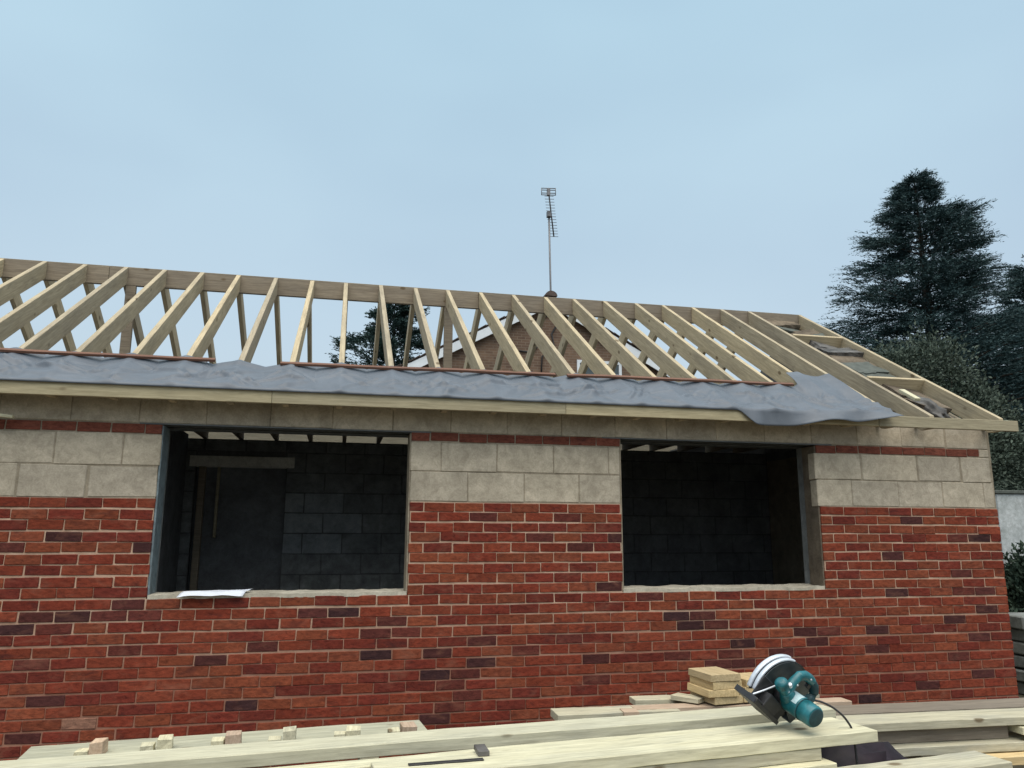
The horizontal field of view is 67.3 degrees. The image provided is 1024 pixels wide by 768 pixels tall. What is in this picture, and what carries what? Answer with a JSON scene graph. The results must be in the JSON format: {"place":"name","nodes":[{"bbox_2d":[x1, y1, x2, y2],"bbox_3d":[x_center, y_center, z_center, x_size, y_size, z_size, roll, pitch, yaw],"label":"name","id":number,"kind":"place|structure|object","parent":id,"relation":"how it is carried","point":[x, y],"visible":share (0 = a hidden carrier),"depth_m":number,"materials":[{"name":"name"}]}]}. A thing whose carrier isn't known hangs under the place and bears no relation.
{"place":"outdoors","nodes":[
{"label":"outdoors","id":0,"kind":"place"},
{"bbox_2d":[0,0,1023,380],"label":"sky","id":1,"kind":"structure","parent":0,"point":[712,154],"materials":[{"name":"blue"}]},
{"bbox_2d":[397,291,668,376],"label":"brick house","id":2,"kind":"structure","parent":0,"point":[486,345],"depth_m":21.07,"materials":[{"name":"brick"}]},
{"bbox_2d":[541,188,557,290],"bbox_3d":[1.152,-3.627,21.806,0.392,3.716,1.127,-3,-11,15],"label":"tv aerial","id":3,"kind":"object","parent":2,"relation":"attached to","point":[548,213],"visible":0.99,"depth_m":21.84,"materials":[{"name":"metal"}]},
{"bbox_2d":[577,360,621,374],"bbox_3d":[2.428,-0.022,21.329,1.300,1.260,0.050,3,-11,-12],"label":"window","id":4,"kind":"structure","parent":2,"relation":"in","point":[618,370],"depth_m":21.47,"materials":[{"name":"white paint"}]},
{"bbox_2d":[261,694,1023,767],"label":"ground","id":5,"kind":"structure","parent":0,"point":[1019,766],"depth_m":5.39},
{"bbox_2d":[358,757,378,759],"bbox_3d":[-0.788,2.184,4.178,0.100,0.474,0.280,3,-11,-12],"label":"timber bearer","id":6,"kind":"object","parent":5,"relation":"on","point":[368,758],"depth_m":4.08,"materials":[{"name":"beige wood"}]},
{"bbox_2d":[324,303,429,365],"bbox_3d":[-5.447,2.091,35.942,8.005,12.810,8.214,3,-11,-12],"label":"conifer tree","id":7,"kind":"object","parent":5,"relation":"on","point":[399,321],"visible":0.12,"depth_m":35.70,"materials":[{"name":"green plant"}]},
{"bbox_2d":[0,258,1018,767],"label":"house extension","id":8,"kind":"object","parent":5,"relation":"on","point":[434,546],"visible":0.94,"depth_m":6.19,"materials":[{"name":"brick"}]},
{"bbox_2d":[0,414,13,418],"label":"loose batten","id":9,"kind":"object","parent":8,"relation":"attached to","point":[6,416],"visible":1,"depth_m":5.23,"materials":[{"name":"beige wood"}]},
{"bbox_2d":[176,589,250,597],"bbox_3d":[-2.101,1.483,5.459,0.495,0.040,0.196,3,-11,-16],"label":"paper sheet","id":10,"kind":"object","parent":8,"relation":"on","point":[215,593],"visible":1,"depth_m":5.40,"materials":[{"name":"white paper"}]},
{"bbox_2d":[821,742,908,766],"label":"plastic sheet","id":11,"kind":"object","parent":5,"relation":"on","point":[867,753],"visible":0.29,"depth_m":3.58,"materials":[{"name":"black plastic"}]},
{"bbox_2d":[906,756,921,758],"bbox_3d":[2.405,2.359,4.537,0.100,0.288,0.400,3,-11,-12],"label":"timber bearer","id":12,"kind":"object","parent":5,"relation":"on","point":[910,757],"visible":0.12,"depth_m":4.57,"materials":[{"name":"beige wood"}]},
{"bbox_2d":[818,167,1023,445],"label":"cedar tree","id":13,"kind":"object","parent":5,"relation":"on","point":[952,284],"visible":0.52,"depth_m":36.39,"materials":[{"name":"green plant"}]},
{"bbox_2d":[870,320,1023,489],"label":"garden shrub","id":14,"kind":"object","parent":5,"relation":"on","point":[917,357],"visible":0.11,"depth_m":17.42,"materials":[{"name":"green plant"}]},
{"bbox_2d":[978,254,1023,418],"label":"cedar tree","id":15,"kind":"object","parent":5,"relation":"on","point":[1020,279],"visible":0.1,"depth_m":41.73,"materials":[{"name":"green plant"}]},
{"bbox_2d":[994,490,1023,566],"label":"garden wall","id":16,"kind":"structure","parent":5,"relation":"on","point":[1010,506],"depth_m":15.33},
{"bbox_2d":[994,419,1023,489],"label":"dark bush","id":17,"kind":"object","parent":5,"relation":"on","point":[1021,455],"depth_m":19.16,"materials":[{"name":"green plant"}]},
{"bbox_2d":[1001,540,1023,611],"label":"dark bush","id":18,"kind":"object","parent":5,"relation":"on","point":[1014,573],"visible":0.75,"depth_m":13.83,"materials":[{"name":"green plant"}]},
{"bbox_2d":[1017,681,1023,694],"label":"stone slab","id":19,"kind":"structure","parent":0,"point":[1020,685],"depth_m":7.77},
{"bbox_2d":[1015,667,1023,681],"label":"stone slab","id":20,"kind":"structure","parent":19,"relation":"on","point":[1019,674],"depth_m":7.75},
{"bbox_2d":[1014,653,1023,667],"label":"stone slab","id":21,"kind":"structure","parent":20,"relation":"on","point":[1018,660],"depth_m":7.81,"materials":[{"name":"grey stone"}]},
{"bbox_2d":[1012,640,1023,654],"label":"stone slab","id":22,"kind":"structure","parent":21,"relation":"on","point":[1018,647],"depth_m":7.83,"materials":[{"name":"grey stone"}]},
{"bbox_2d":[1010,628,1023,641],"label":"stone slab","id":23,"kind":"structure","parent":22,"relation":"on","point":[1017,634],"depth_m":7.86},
{"bbox_2d":[1008,612,1023,629],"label":"stone slab","id":24,"kind":"structure","parent":23,"relation":"on","point":[1016,620],"depth_m":7.82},
{"bbox_3d":[-2.239,1.735,2.474,0.100,0.702,0.320,3,-11,-12],"label":"timber bearer","id":25,"kind":"object","parent":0,"visible":0},
{"bbox_2d":[0,702,835,767],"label":"timber board","id":26,"kind":"object","parent":25,"relation":"on","point":[260,754],"visible":0.78,"depth_m":3.08,"materials":[{"name":"beige wood"}]},
{"bbox_3d":[0.990,1.918,3.131,0.100,0.614,0.500,3,-11,-12],"label":"timber bearer","id":27,"kind":"object","parent":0,"visible":0},
{"bbox_2d":[754,758,836,767],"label":"timber board","id":28,"kind":"object","parent":27,"relation":"on","point":[824,763],"visible":0.15,"depth_m":3.16,"materials":[{"name":"beige wood"}]},
{"bbox_2d":[634,748,821,767],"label":"timber board","id":29,"kind":"object","parent":28,"relation":"on","point":[777,758],"visible":0.34,"depth_m":3.11,"materials":[{"name":"beige wood"}]},
{"bbox_2d":[272,717,839,767],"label":"timber board","id":30,"kind":"object","parent":29,"relation":"on","point":[364,763],"visible":0.31,"depth_m":3.10,"materials":[{"name":"beige wood"}]},
{"bbox_2d":[371,720,877,767],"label":"timber board","id":31,"kind":"object","parent":29,"relation":"on","point":[641,752],"visible":0.97,"depth_m":3.06,"materials":[{"name":"beige wood"}]},
{"bbox_2d":[408,744,489,765],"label":"try square","id":32,"kind":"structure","parent":31,"relation":"on","point":[481,749],"depth_m":2.85,"materials":[{"name":"grey metal"}]},
{"bbox_2d":[734,654,857,764],"bbox_3d":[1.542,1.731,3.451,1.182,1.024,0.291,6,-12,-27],"label":"circular saw","id":33,"kind":"object","parent":31,"relation":"on","point":[785,687],"visible":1,"depth_m":3.33,"materials":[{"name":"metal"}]},
{"bbox_2d":[836,751,1012,767],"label":"timber board","id":34,"kind":"object","parent":27,"relation":"on","point":[971,759],"visible":1,"depth_m":3.20,"materials":[{"name":"beige wood"}]},
{"bbox_3d":[4.875,2.445,4.936,0.100,0.288,0.400,3,-11,-12],"label":"timber bearer","id":35,"kind":"object","parent":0,"visible":0},
{"bbox_2d":[984,751,1023,765],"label":"timber board","id":36,"kind":"object","parent":35,"relation":"on","point":[1015,757],"visible":0.12,"depth_m":4.44,"materials":[{"name":"beige wood"}]},
{"bbox_2d":[891,730,1023,756],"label":"timber board","id":37,"kind":"object","parent":36,"relation":"on","point":[1014,741],"visible":0.34,"depth_m":4.48,"materials":[{"name":"beige wood"}]},
{"bbox_2d":[877,726,1008,743],"bbox_3d":[2.229,2.089,4.659,1.472,0.082,0.342,2,-11,-10],"label":"timber board","id":38,"kind":"object","parent":37,"relation":"on","point":[947,734],"visible":0.16,"depth_m":4.54,"materials":[{"name":"beige wood"}]},
{"bbox_2d":[827,698,1023,715],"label":"timber board","id":39,"kind":"object","parent":38,"relation":"on","point":[909,707],"visible":0.47,"depth_m":4.85,"materials":[{"name":"beige wood"}]},
{"bbox_2d":[1007,725,1023,734],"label":"timber board","id":40,"kind":"object","parent":37,"relation":"on","point":[1018,729],"visible":0.46,"depth_m":4.61,"materials":[{"name":"beige wood"}]},
{"bbox_2d":[836,708,1023,731],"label":"timber board","id":41,"kind":"object","parent":40,"relation":"on","point":[940,720],"visible":0.58,"depth_m":4.55,"materials":[{"name":"beige wood"}]},
{"bbox_3d":[-2.136,2.107,3.803,0.100,0.474,0.280,3,-11,-12],"label":"timber bearer","id":42,"kind":"object","parent":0,"visible":0},
{"bbox_2d":[17,720,426,759],"bbox_3d":[-1.445,1.892,4.050,1.988,0.048,0.289,4,-11,-17],"label":"timber board","id":43,"kind":"object","parent":42,"relation":"on","point":[64,750],"visible":0.35,"depth_m":4.04,"materials":[{"name":"beige wood"}]},
{"bbox_2d":[73,748,88,755],"bbox_3d":[-2.087,1.792,3.739,0.064,0.029,0.073,3,-11,-12],"label":"timber stub","id":44,"kind":"object","parent":43,"relation":"on","point":[81,751],"visible":0.62,"depth_m":3.71,"materials":[{"name":"beige wood"}]},
{"bbox_2d":[88,737,107,754],"bbox_3d":[-2.026,1.779,3.772,0.063,0.071,0.104,3,-11,-12],"label":"timber stub","id":45,"kind":"object","parent":43,"relation":"on","point":[98,745],"visible":0.82,"depth_m":3.73,"materials":[{"name":"wood"}]},
{"bbox_2d":[140,741,155,750],"bbox_3d":[-1.810,1.805,3.821,0.064,0.038,0.073,3,-11,-15],"label":"timber stub","id":46,"kind":"object","parent":43,"relation":"on","point":[144,746],"visible":0.76,"depth_m":3.80,"materials":[{"name":"beige wood"}]},
{"bbox_2d":[156,734,173,749],"bbox_3d":[-1.737,1.800,3.853,0.073,0.064,0.105,4,-11,-18],"label":"timber stub","id":47,"kind":"object","parent":43,"relation":"on","point":[165,741],"visible":0.8,"depth_m":3.81,"materials":[{"name":"beige wood"}]},
{"bbox_2d":[211,737,224,744],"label":"timber stub","id":48,"kind":"object","parent":43,"relation":"on","point":[217,740],"visible":0.48,"depth_m":3.85,"materials":[{"name":"beige wood"}]},
{"bbox_2d":[225,730,241,743],"bbox_3d":[-1.413,1.804,3.906,0.080,0.070,0.107,3,-11,-14],"label":"timber stub","id":49,"kind":"object","parent":43,"relation":"on","point":[233,737],"visible":0.64,"depth_m":3.86,"materials":[{"name":"beige wood"}]},
{"bbox_2d":[268,736,280,740],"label":"timber stub","id":50,"kind":"object","parent":43,"relation":"on","point":[274,738],"visible":0.5,"depth_m":3.94,"materials":[{"name":"beige wood"}]},
{"bbox_2d":[283,726,296,739],"bbox_3d":[-1.152,1.820,3.983,0.069,0.075,0.106,3,-11,-15],"label":"timber stub","id":51,"kind":"object","parent":43,"relation":"on","point":[289,732],"visible":0.72,"depth_m":3.94,"materials":[{"name":"beige wood"}]},
{"bbox_2d":[334,731,345,736],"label":"timber stub","id":52,"kind":"object","parent":43,"relation":"on","point":[339,733],"visible":0.44,"depth_m":3.98,"materials":[{"name":"beige wood"}]},
{"bbox_2d":[346,725,360,735],"bbox_3d":[-0.831,1.836,4.032,0.076,0.067,0.104,2,-11,-9],"label":"timber stub","id":53,"kind":"object","parent":43,"relation":"on","point":[352,730],"visible":0.52,"depth_m":3.99,"materials":[{"name":"beige wood"}]},
{"bbox_2d":[387,727,399,732],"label":"timber stub","id":54,"kind":"object","parent":43,"relation":"on","point":[393,729],"visible":0.48,"depth_m":4.08,"materials":[{"name":"beige wood"}]},
{"bbox_2d":[400,721,416,731],"bbox_3d":[-0.555,1.851,4.112,0.082,0.067,0.103,3,-11,-15],"label":"timber stub","id":55,"kind":"object","parent":43,"relation":"on","point":[408,726],"visible":0.52,"depth_m":4.08,"materials":[{"name":"wood"}]},
{"bbox_3d":[0.431,2.286,4.676,0.100,0.470,0.200,3,-11,-12],"label":"timber bearer","id":56,"kind":"object","parent":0,"visible":0},
{"bbox_2d":[550,704,679,720],"bbox_3d":[0.640,2.040,4.765,0.781,0.050,0.193,2,-11,-11],"label":"timber board","id":57,"kind":"object","parent":56,"relation":"on","point":[556,714],"visible":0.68,"depth_m":4.71,"materials":[{"name":"beige wood"}]},
{"bbox_2d":[620,708,639,715],"bbox_3d":[0.720,2.025,4.712,0.096,0.052,0.111,1,-11,-6],"label":"timber offcut","id":58,"kind":"object","parent":57,"relation":"on","point":[629,711],"visible":0.57,"depth_m":4.68,"materials":[{"name":"beige wood"}]},
{"bbox_3d":[1.924,2.370,5.093,0.100,0.474,0.480,3,-11,-12],"label":"timber bearer","id":59,"kind":"object","parent":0,"visible":0},
{"bbox_2d":[629,694,819,704],"bbox_3d":[1.424,2.097,5.136,1.292,0.040,0.134,2,-11,-9],"label":"timber board","id":60,"kind":"object","parent":59,"relation":"on","point":[649,699],"visible":0.21,"depth_m":5.01,"materials":[{"name":"beige wood"}]},
{"bbox_2d":[671,693,704,703],"bbox_3d":[1.136,2.030,4.969,0.202,0.032,0.103,-10,-15,42],"label":"timber offcut","id":61,"kind":"object","parent":60,"relation":"on","point":[688,698],"visible":1,"depth_m":4.94,"materials":[{"name":"beige wood"}]},
{"bbox_2d":[690,691,742,704],"bbox_3d":[1.324,2.022,4.982,0.219,0.048,0.271,4,-12,-21],"label":"timber offcut","id":62,"kind":"object","parent":60,"relation":"on","point":[725,700],"visible":0.52,"depth_m":4.86,"materials":[{"name":"beige wood"}]},
{"bbox_2d":[687,682,738,697],"bbox_3d":[1.296,1.972,4.969,0.219,0.047,0.273,3,-11,-16],"label":"timber offcut","id":63,"kind":"object","parent":62,"relation":"on","point":[702,690],"visible":0.62,"depth_m":4.86,"materials":[{"name":"beige wood"}]},
{"bbox_2d":[690,675,741,689],"bbox_3d":[1.318,1.930,4.991,0.218,0.046,0.273,4,-12,-20],"label":"timber offcut","id":64,"kind":"object","parent":63,"relation":"on","point":[716,685],"visible":0.64,"depth_m":4.88,"materials":[{"name":"beige wood"}]},
{"bbox_2d":[688,666,740,681],"bbox_3d":[1.309,1.882,4.989,0.219,0.045,0.275,4,-11,-18],"label":"timber offcut","id":65,"kind":"object","parent":64,"relation":"on","point":[714,674],"visible":1,"depth_m":4.90,"materials":[{"name":"beige wood"}]},
{"bbox_2d":[630,697,851,710],"bbox_3d":[1.479,2.071,4.932,1.472,0.050,0.125,2,-11,-10],"label":"timber board","id":66,"kind":"object","parent":59,"relation":"on","point":[834,701],"visible":0.31,"depth_m":4.86,"materials":[{"name":"beige wood"}]},
{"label":"timber offcut","id":67,"kind":"object","parent":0,"visible":0},
{"bbox_2d":[742,686,753,692],"bbox_3d":[1.547,1.988,5.044,0.203,0.049,0.243,3,-11,-16],"label":"timber offcut","id":68,"kind":"object","parent":67,"relation":"on","point":[750,690],"visible":0.1,"depth_m":4.92,"materials":[{"name":"beige wood"}]},
{"bbox_2d":[740,672,752,687],"bbox_3d":[1.558,1.942,5.055,0.203,0.048,0.244,3,-11,-16],"label":"timber offcut","id":69,"kind":"object","parent":68,"relation":"on","point":[745,677],"visible":0.28,"depth_m":4.99,"materials":[{"name":"beige wood"}]}
]}

